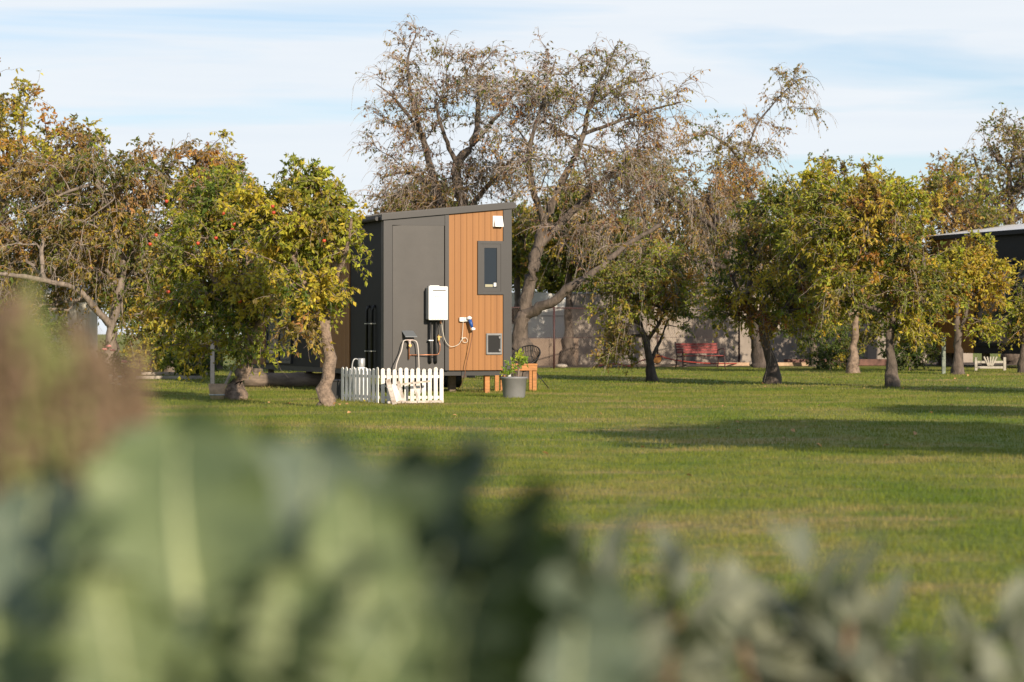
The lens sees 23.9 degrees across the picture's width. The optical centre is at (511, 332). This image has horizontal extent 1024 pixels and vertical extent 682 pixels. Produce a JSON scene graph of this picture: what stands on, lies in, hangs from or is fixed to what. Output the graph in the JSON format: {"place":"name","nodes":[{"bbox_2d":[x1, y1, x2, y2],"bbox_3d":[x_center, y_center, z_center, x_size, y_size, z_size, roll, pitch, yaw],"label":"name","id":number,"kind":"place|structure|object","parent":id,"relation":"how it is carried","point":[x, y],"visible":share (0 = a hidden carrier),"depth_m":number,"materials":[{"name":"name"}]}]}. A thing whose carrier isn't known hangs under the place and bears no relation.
{"place":"outdoors","nodes":[
{"label":"outdoors","id":0,"kind":"place"},
{"bbox_2d":[147,376,201,378],"bbox_3d":[-8.393,1.100,59.155,1.600,0.080,0.140,0,0,0],"label":"plank","id":1,"kind":"object","parent":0,"point":[170,377],"visible":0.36,"depth_m":59.09,"materials":[{"name":"wood"}]},
{"bbox_2d":[147,372,207,374],"bbox_3d":[-8.996,1.100,64.856,1.900,0.080,0.140,0,0,0],"label":"plank","id":2,"kind":"object","parent":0,"point":[161,373],"visible":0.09,"depth_m":64.79,"materials":[{"name":"wood"}]},
{"bbox_2d":[0,0,1023,333],"label":"sky","id":3,"kind":"structure","parent":0,"point":[902,82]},
{"bbox_2d":[98,334,1023,681],"bbox_3d":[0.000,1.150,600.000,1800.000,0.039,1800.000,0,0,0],"label":"lawn","id":4,"kind":"structure","parent":0,"point":[900,638],"depth_m":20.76,"materials":[{"name":"green plant"}]},
{"bbox_2d":[0,303,83,354],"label":"shrub","id":5,"kind":"object","parent":4,"relation":"on","point":[59,331],"visible":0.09,"depth_m":51.15,"materials":[{"name":"green plant"}]},
{"bbox_2d":[0,57,112,317],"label":"autumn tree","id":6,"kind":"object","parent":4,"relation":"on","point":[12,147],"visible":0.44,"depth_m":60.79,"materials":[{"name":"green plant"}]},
{"bbox_2d":[0,292,130,493],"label":"seed stalk","id":7,"kind":"object","parent":4,"relation":"on","point":[54,412],"visible":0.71,"depth_m":1.88,"materials":[{"name":"brown plant"}]},
{"bbox_2d":[34,284,97,350],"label":"garden shed","id":8,"kind":"structure","parent":4,"relation":"on","point":[91,317],"depth_m":62.13,"materials":[{"name":"grey metal"}]},
{"bbox_2d":[21,230,116,331],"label":"leafy tree","id":9,"kind":"object","parent":4,"relation":"on","point":[102,305],"visible":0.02,"depth_m":71.63,"materials":[{"name":"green plant"}]},
{"bbox_2d":[15,278,156,447],"bbox_3d":[-0.378,0.557,2.046,0.135,1.207,0.120,0,0,-45],"label":"seed stalk","id":10,"kind":"object","parent":4,"relation":"on","point":[140,409],"visible":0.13,"depth_m":2.04,"materials":[{"name":"brown plant"}]},
{"bbox_2d":[101,338,130,386],"bbox_3d":[-7.269,0.727,44.165,0.946,1.250,0.890,0,0,28],"label":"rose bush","id":11,"kind":"object","parent":4,"relation":"on","point":[115,357],"visible":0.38,"depth_m":44.13,"materials":[{"name":"brown plant"}]},
{"bbox_2d":[73,171,163,368],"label":"leafy tree","id":12,"kind":"object","parent":4,"relation":"on","point":[136,210],"visible":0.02,"depth_m":74.56,"materials":[{"name":"green plant"}]},
{"bbox_2d":[0,129,246,367],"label":"weeping tree","id":13,"kind":"object","parent":4,"relation":"on","point":[128,235],"visible":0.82,"depth_m":54.49,"materials":[{"name":"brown plant"}]},
{"bbox_2d":[119,326,181,371],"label":"shrub","id":14,"kind":"object","parent":4,"relation":"on","point":[149,363],"visible":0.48,"depth_m":67.06,"materials":[{"name":"green plant"}]},
{"bbox_2d":[103,248,234,371],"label":"leafy tree","id":15,"kind":"object","parent":4,"relation":"on","point":[128,307],"visible":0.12,"depth_m":66.75,"materials":[{"name":"green plant"}]},
{"bbox_2d":[157,328,231,375],"bbox_3d":[-8.306,0.598,63.270,1.773,1.493,1.721,0,0,-44],"label":"shrub","id":16,"kind":"object","parent":4,"relation":"on","point":[167,360],"visible":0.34,"depth_m":63.12,"materials":[{"name":"green plant"}]},
{"bbox_2d":[0,403,397,681],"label":"kale plant","id":17,"kind":"object","parent":4,"relation":"on","point":[169,545],"visible":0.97,"depth_m":1.62,"materials":[{"name":"green plant"}]},
{"bbox_2d":[161,145,258,369],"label":"leafy tree","id":18,"kind":"object","parent":4,"relation":"on","point":[220,367],"visible":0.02,"depth_m":74.62,"materials":[{"name":"green plant"}]},
{"bbox_2d":[124,154,300,399],"bbox_3d":[-5.077,-0.897,41.386,3.030,4.316,2.618,0,0,0],"label":"apple tree","id":19,"kind":"object","parent":4,"relation":"on","point":[240,292],"visible":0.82,"depth_m":41.17,"materials":[{"name":"green plant"}]},
{"bbox_2d":[210,337,214,383],"bbox_3d":[-6.538,0.623,52.775,0.090,1.134,0.090,0,0,0],"label":"garden post","id":20,"kind":"object","parent":4,"relation":"on","point":[212,370],"visible":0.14,"depth_m":52.73,"materials":[{"name":"grey wood"}]},
{"bbox_2d":[208,384,225,399],"bbox_3d":[-5.013,1.005,41.092,0.300,0.270,0.300,0,0,0],"label":"wooden tub","id":21,"kind":"object","parent":4,"relation":"on","point":[216,391],"visible":1,"depth_m":40.98,"materials":[{"name":"wood"}]},
{"bbox_2d":[224,371,232,387],"bbox_3d":[-4.894,0.888,41.267,0.040,0.461,0.333,0,0,36],"label":"wooden stake","id":22,"kind":"object","parent":21,"relation":"in","point":[228,376],"visible":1,"depth_m":41.32,"materials":[{"name":"wood"}]},
{"bbox_2d":[209,210,285,372],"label":"leafy tree","id":23,"kind":"object","parent":4,"relation":"on","point":[253,369],"visible":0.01,"depth_m":68.82,"materials":[{"name":"green plant"}]},
{"bbox_2d":[214,152,373,406],"bbox_3d":[-3.362,-0.767,37.103,2.477,4.016,2.763,0,0,0],"label":"apple tree","id":24,"kind":"object","parent":4,"relation":"on","point":[300,231],"visible":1,"depth_m":36.98,"materials":[{"name":"green plant"}]},
{"bbox_2d":[244,372,344,386],"bbox_3d":[-4.574,0.990,50.785,2.116,0.327,0.327,0,0,-4],"label":"fallen log","id":25,"kind":"object","parent":4,"relation":"on","point":[298,379],"visible":0.71,"depth_m":50.65,"materials":[{"name":"brown wood"}]},
{"bbox_2d":[331,379,340,399],"bbox_3d":[-3.018,0.970,41.308,0.230,0.340,0.330,0,0,0],"label":"black crate","id":26,"kind":"object","parent":4,"relation":"on","point":[336,387],"visible":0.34,"depth_m":41.16,"materials":[{"name":"black plastic"}]},
{"bbox_2d":[351,358,367,400],"bbox_3d":[-2.528,0.784,40.608,0.296,0.711,0.296,0,0,-45],"label":"gas bottle","id":27,"kind":"object","parent":4,"relation":"on","point":[361,362],"visible":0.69,"depth_m":40.52,"materials":[{"name":"white metal"}]},
{"bbox_2d":[341,367,379,402],"bbox_3d":[-2.486,0.849,39.697,0.049,0.582,1.498,0,0,-27],"label":"picket fence","id":28,"kind":"object","parent":4,"relation":"on","point":[351,375],"visible":0.98,"depth_m":39.64,"materials":[{"name":"white paint"}]},
{"bbox_2d":[244,202,515,392],"bbox_3d":[-3.122,-0.648,50.758,2.730,3.677,11.570,0,0,-20],"label":"cabin","id":29,"kind":"object","parent":4,"relation":"on","point":[463,254],"visible":0.55,"depth_m":45.55,"materials":[{"name":"black metal"}]},
{"bbox_2d":[266,265,292,363],"bbox_3d":[-5.065,-0.400,52.537,0.047,2.120,2.200,0,0,-19],"label":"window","id":30,"kind":"structure","parent":29,"relation":"in","point":[286,359],"depth_m":52.49,"materials":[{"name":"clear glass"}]},
{"bbox_2d":[298,266,317,319],"bbox_3d":[-4.244,-0.810,50.229,0.047,1.100,1.500,0,0,-20],"label":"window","id":31,"kind":"structure","parent":29,"relation":"in","point":[305,268],"depth_m":50.23,"materials":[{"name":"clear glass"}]},
{"bbox_2d":[402,331,416,358],"bbox_3d":[-1.913,0.230,45.081,0.260,0.540,0.149,0,0,-20],"label":"outdoor tap","id":32,"kind":"object","parent":29,"relation":"attached to","point":[409,333],"visible":1,"depth_m":45.07,"materials":[{"name":"grey"}]},
{"bbox_2d":[395,340,405,387],"bbox_3d":[-2.098,0.637,44.703,0.148,1.015,0.736,0,0,9],"label":"garden hose","id":33,"kind":"object","parent":32,"relation":"hanging from","point":[399,356],"visible":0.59,"depth_m":44.90,"materials":[{"name":"beige rubber"}]},
{"bbox_2d":[413,340,420,393],"bbox_3d":[-1.754,0.637,44.839,0.156,1.013,0.543,0,0,-3],"label":"garden hose","id":34,"kind":"object","parent":32,"relation":"hanging from","point":[418,360],"visible":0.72,"depth_m":45.06,"materials":[{"name":"beige rubber"}]},
{"bbox_2d":[411,285,447,363],"bbox_3d":[-1.557,-0.149,45.158,0.679,1.462,0.255,0,0,-19],"label":"water heater","id":35,"kind":"object","parent":29,"relation":"attached to","point":[436,302],"visible":1,"depth_m":45.12,"materials":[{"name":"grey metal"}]},
{"bbox_2d":[459,316,471,321],"bbox_3d":[-0.870,-0.260,45.464,0.252,0.110,0.122,0,0,10],"label":"power inlet","id":36,"kind":"object","parent":29,"relation":"attached to","point":[463,319],"visible":1,"depth_m":45.43,"materials":[{"name":"white plastic"}]},
{"bbox_2d":[421,319,474,391],"bbox_3d":[-1.303,0.446,46.125,0.179,1.402,1.835,0,0,-37],"label":"power cable","id":37,"kind":"object","parent":36,"relation":"hanging from","point":[471,324],"visible":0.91,"depth_m":45.41,"materials":[{"name":"orange plastic"}]},
{"bbox_2d":[441,320,467,346],"bbox_3d":[-1.086,0.012,45.392,0.542,0.515,0.066,0,0,-26],"label":"cable","id":38,"kind":"object","parent":36,"relation":"hanging from","point":[460,341],"visible":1,"depth_m":45.42,"materials":[{"name":"beige plastic"}]},
{"bbox_2d":[477,241,503,294],"bbox_3d":[-0.406,-1.225,45.669,0.514,1.010,0.032,0,0,-19],"label":"window","id":39,"kind":"structure","parent":29,"relation":"in","point":[490,254],"depth_m":45.67,"materials":[{"name":"grey glass"}]},
{"bbox_2d":[381,367,443,402],"bbox_3d":[-1.614,0.849,39.091,1.015,0.582,0.048,0,0,-9],"label":"picket fence","id":40,"kind":"object","parent":4,"relation":"on","point":[417,376],"visible":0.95,"depth_m":39.08,"materials":[{"name":"white paint"}]},
{"bbox_2d":[385,379,440,404],"bbox_3d":[-1.585,0.952,38.737,0.906,0.424,0.302,0,0,0],"label":"broken trellis","id":41,"kind":"object","parent":4,"relation":"on","point":[396,396],"visible":0.96,"depth_m":38.70,"materials":[{"name":"white paint"}]},
{"bbox_2d":[366,169,472,212],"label":"leafy tree","id":42,"kind":"object","parent":4,"relation":"on","point":[450,199],"visible":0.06,"depth_m":81.04,"materials":[{"name":"brown plant"}]},
{"bbox_2d":[346,13,554,377],"bbox_3d":[-1.504,-3.339,61.263,5.532,9.401,4.509,0,0,0],"label":"sparse tree","id":43,"kind":"object","parent":4,"relation":"on","point":[456,183],"visible":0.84,"depth_m":61.03,"materials":[{"name":"brown plant"}]},
{"bbox_2d":[276,432,645,681],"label":"kale plant","id":44,"kind":"object","parent":4,"relation":"on","point":[460,586],"visible":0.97,"depth_m":1.64,"materials":[{"name":"green plant"}]},
{"bbox_2d":[501,377,526,397],"bbox_3d":[0.036,0.963,42.386,0.470,0.375,0.470,0,0,0],"label":"plant pot","id":45,"kind":"object","parent":4,"relation":"on","point":[512,387],"visible":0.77,"depth_m":42.21,"materials":[{"name":"grey plastic"}]},
{"bbox_2d":[499,349,527,376],"bbox_3d":[0.030,0.722,42.394,0.535,0.939,0.341,0,0,0],"label":"potted plant","id":46,"kind":"object","parent":45,"relation":"in","point":[521,358],"visible":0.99,"depth_m":42.36,"materials":[{"name":"green plant"}]},
{"bbox_2d":[494,363,536,390],"bbox_3d":[0.051,0.887,47.332,0.820,0.565,0.580,0,0,-8],"label":"timber step","id":47,"kind":"object","parent":4,"relation":"on","point":[531,368],"visible":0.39,"depth_m":47.13,"materials":[{"name":"orange wood"}]},
{"bbox_2d":[512,345,548,387],"bbox_3d":[0.295,0.705,49.451,0.752,0.901,0.660,0,0,25],"label":"wire chair","id":48,"kind":"object","parent":4,"relation":"on","point":[536,358],"visible":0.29,"depth_m":49.60,"materials":[{"name":"black metal"}]},
{"bbox_2d":[512,292,565,336],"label":"caravan","id":49,"kind":"object","parent":4,"relation":"on","point":[539,296],"visible":0.03,"depth_m":87.97,"materials":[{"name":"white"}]},
{"bbox_2d":[512,235,579,293],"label":"leafy tree","id":50,"kind":"object","parent":4,"relation":"on","point":[552,285],"visible":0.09,"depth_m":95.28,"materials":[{"name":"green plant"}]},
{"bbox_2d":[529,338,578,365],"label":"garden wall","id":51,"kind":"structure","parent":4,"relation":"on","point":[546,351],"depth_m":82.83,"materials":[{"name":"beige brick"}]},
{"bbox_2d":[556,364,566,367],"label":"rock","id":52,"kind":"object","parent":4,"relation":"on","point":[562,366],"visible":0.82,"depth_m":78.22,"materials":[{"name":"stone"}]},
{"bbox_2d":[453,28,713,379],"bbox_3d":[1.522,-3.088,58.731,6.126,8.618,4.555,0,0,-22],"label":"flowering cherry","id":53,"kind":"object","parent":4,"relation":"on","point":[543,235],"visible":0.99,"depth_m":58.41,"materials":[{"name":"plant"}]},
{"bbox_2d":[556,210,666,291],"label":"leafy tree","id":54,"kind":"object","parent":4,"relation":"on","point":[616,241],"visible":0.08,"depth_m":93.80,"materials":[{"name":"green plant"}]},
{"bbox_2d":[512,307,739,368],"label":"chain link fence","id":55,"kind":"object","parent":4,"relation":"on","point":[554,342],"visible":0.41,"depth_m":77.90,"materials":[{"name":"grey metal"}]},
{"bbox_2d":[573,235,717,381],"bbox_3d":[3.248,-0.557,57.086,3.695,3.548,2.928,0,0,0],"label":"orchard tree","id":56,"kind":"object","parent":4,"relation":"on","point":[654,293],"visible":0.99,"depth_m":57.00,"materials":[{"name":"green plant"}]},
{"bbox_2d":[622,364,678,366],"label":"edging timber","id":57,"kind":"object","parent":4,"relation":"on","point":[659,365],"visible":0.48,"depth_m":80.11,"materials":[{"name":"brown wood"}]},
{"bbox_2d":[568,492,751,681],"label":"sage plant","id":58,"kind":"object","parent":4,"relation":"on","point":[676,572],"visible":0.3,"depth_m":2.45,"materials":[{"name":"green plant"}]},
{"bbox_2d":[637,620,682,681],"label":"sage plant","id":59,"kind":"object","parent":4,"relation":"on","point":[654,651],"visible":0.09,"depth_m":2.11,"materials":[{"name":"green plant"}]},
{"bbox_2d":[599,356,736,366],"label":"red hose","id":60,"kind":"object","parent":4,"relation":"on","point":[674,360],"visible":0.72,"depth_m":79.84,"materials":[{"name":"red rubber"}]},
{"bbox_2d":[615,161,721,263],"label":"leafy tree","id":61,"kind":"object","parent":4,"relation":"on","point":[671,234],"visible":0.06,"depth_m":97.47,"materials":[{"name":"green plant"}]},
{"bbox_2d":[554,62,835,367],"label":"weeping tree","id":62,"kind":"object","parent":4,"relation":"on","point":[695,208],"visible":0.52,"depth_m":79.00,"materials":[{"name":"brown plant"}]},
{"bbox_2d":[675,342,724,367],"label":"garden bench","id":63,"kind":"object","parent":4,"relation":"on","point":[694,349],"visible":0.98,"depth_m":78.19,"materials":[{"name":"red paint"}]},
{"bbox_2d":[667,226,745,290],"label":"leafy tree","id":64,"kind":"object","parent":4,"relation":"on","point":[693,262],"visible":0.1,"depth_m":95.64,"materials":[{"name":"green plant"}]},
{"bbox_2d":[679,163,774,242],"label":"leafy tree","id":65,"kind":"object","parent":4,"relation":"on","point":[733,187],"visible":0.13,"depth_m":99.14,"materials":[{"name":"brown plant"}]},
{"bbox_2d":[683,166,846,384],"bbox_3d":[5.651,-1.259,54.053,3.678,4.927,3.286,0,0,0],"label":"orchard tree","id":66,"kind":"object","parent":4,"relation":"on","point":[731,297],"visible":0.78,"depth_m":53.66,"materials":[{"name":"green plant"}]},
{"bbox_2d":[747,194,796,290],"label":"leafy tree","id":67,"kind":"object","parent":4,"relation":"on","point":[771,212],"visible":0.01,"depth_m":92.77,"materials":[{"name":"green plant"}]},
{"bbox_2d":[572,292,972,363],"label":"garden wall","id":68,"kind":"structure","parent":4,"relation":"on","point":[783,349],"depth_m":87.78,"materials":[{"name":"grey metal"}]},
{"bbox_2d":[761,246,868,366],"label":"leafy tree","id":69,"kind":"object","parent":4,"relation":"on","point":[814,345],"visible":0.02,"depth_m":81.43,"materials":[{"name":"green plant"}]},
{"bbox_2d":[676,517,955,681],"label":"sage plant","id":70,"kind":"object","parent":4,"relation":"on","point":[810,640],"visible":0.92,"depth_m":2.60,"materials":[{"name":"green plant"}]},
{"bbox_2d":[793,321,866,369],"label":"shrub","id":71,"kind":"object","parent":4,"relation":"on","point":[838,351],"visible":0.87,"depth_m":74.54,"materials":[{"name":"green plant"}]},
{"bbox_2d":[772,149,911,372],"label":"orchard tree","id":72,"kind":"object","parent":4,"relation":"on","point":[852,366],"visible":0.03,"depth_m":68.07,"materials":[{"name":"green plant"}]},
{"bbox_2d":[771,156,970,387],"bbox_3d":[7.224,-1.240,50.360,3.697,4.936,3.673,0,0,-36],"label":"orchard tree","id":73,"kind":"object","parent":4,"relation":"on","point":[861,230],"visible":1,"depth_m":49.97,"materials":[{"name":"green plant"}]},
{"bbox_2d":[872,327,941,370],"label":"shrub","id":74,"kind":"object","parent":4,"relation":"on","point":[902,361],"visible":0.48,"depth_m":72.54,"materials":[{"name":"green plant"}]},
{"bbox_2d":[942,335,945,373],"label":"garden post","id":75,"kind":"object","parent":4,"relation":"on","point":[943,359],"visible":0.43,"depth_m":67.45,"materials":[{"name":"grey wood"}]},
{"bbox_2d":[884,571,1023,681],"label":"sage plant","id":76,"kind":"object","parent":4,"relation":"on","point":[976,655],"visible":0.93,"depth_m":2.60,"materials":[{"name":"green plant"}]},
{"bbox_2d":[897,229,1023,373],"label":"orchard tree","id":77,"kind":"object","parent":4,"relation":"on","point":[967,268],"visible":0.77,"depth_m":66.22,"materials":[{"name":"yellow plant"}]},
{"bbox_2d":[925,224,1023,365],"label":"cabin","id":78,"kind":"object","parent":4,"relation":"on","point":[1009,242],"visible":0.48,"depth_m":79.68,"materials":[{"name":"dark painted metal"},{"name":"wood"},{"name":"glass"}]},
{"bbox_2d":[976,261,1013,345],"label":"window","id":79,"kind":"structure","parent":78,"relation":"in","point":[979,342],"depth_m":79.05,"materials":[{"name":"black"}]},
{"bbox_2d":[1016,260,1023,345],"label":"window","id":80,"kind":"structure","parent":78,"relation":"in","point":[1021,275],"depth_m":77.71,"materials":[{"name":"black"}]},
{"bbox_2d":[974,356,1005,370],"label":"garden bench","id":81,"kind":"object","parent":4,"relation":"on","point":[990,363],"visible":1,"depth_m":72.47,"materials":[{"name":"white wood"}]},
{"bbox_2d":[997,260,1023,372],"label":"orchard tree","id":82,"kind":"object","parent":4,"relation":"on","point":[1018,315],"visible":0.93,"depth_m":68.93,"materials":[{"name":"green plant"}]},
{"bbox_2d":[677,353,686,366],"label":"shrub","id":83,"kind":"object","parent":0,"point":[684,363],"visible":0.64,"depth_m":80.30,"materials":[{"name":"green plant"}]},
{"bbox_2d":[537,362,1016,367],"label":"soil bed","id":84,"kind":"object","parent":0,"point":[965,363],"visible":0.21,"depth_m":85.82,"materials":[{"name":"brown soil"}]},
{"bbox_2d":[509,197,545,329],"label":"leafy tree","id":85,"kind":"object","parent":84,"relation":"on","point":[518,257],"visible":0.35,"depth_m":86.17,"materials":[{"name":"green plant"}]},
{"bbox_2d":[513,168,624,365],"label":"leafy tree","id":86,"kind":"object","parent":84,"relation":"on","point":[552,263],"visible":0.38,"depth_m":82.20,"materials":[{"name":"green plant"}]},
{"bbox_2d":[654,354,661,363],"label":"cut log","id":87,"kind":"object","parent":84,"relation":"on","point":[657,360],"visible":0.63,"depth_m":80.59,"materials":[{"name":"brown wood"}]},
{"bbox_2d":[716,362,808,365],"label":"edging timber","id":88,"kind":"object","parent":84,"relation":"on","point":[779,364],"visible":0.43,"depth_m":82.52,"materials":[{"name":"beige wood"}]},
{"bbox_2d":[784,359,905,365],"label":"edging timber","id":89,"kind":"object","parent":84,"relation":"on","point":[872,362],"visible":0.19,"depth_m":83.61,"materials":[{"name":"brown wood"}]},
{"bbox_2d":[836,237,933,362],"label":"leafy tree","id":90,"kind":"object","parent":84,"relation":"on","point":[875,330],"visible":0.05,"depth_m":83.75,"materials":[{"name":"green plant"}]},
{"bbox_2d":[882,148,1021,365],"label":"autumn tree","id":91,"kind":"object","parent":84,"relation":"on","point":[940,200],"visible":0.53,"depth_m":83.22,"materials":[{"name":"green plant"}]},
{"bbox_2d":[919,102,1023,363],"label":"autumn tree","id":92,"kind":"object","parent":84,"relation":"on","point":[1016,178],"visible":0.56,"depth_m":86.43,"materials":[{"name":"brown plant"}]}
]}

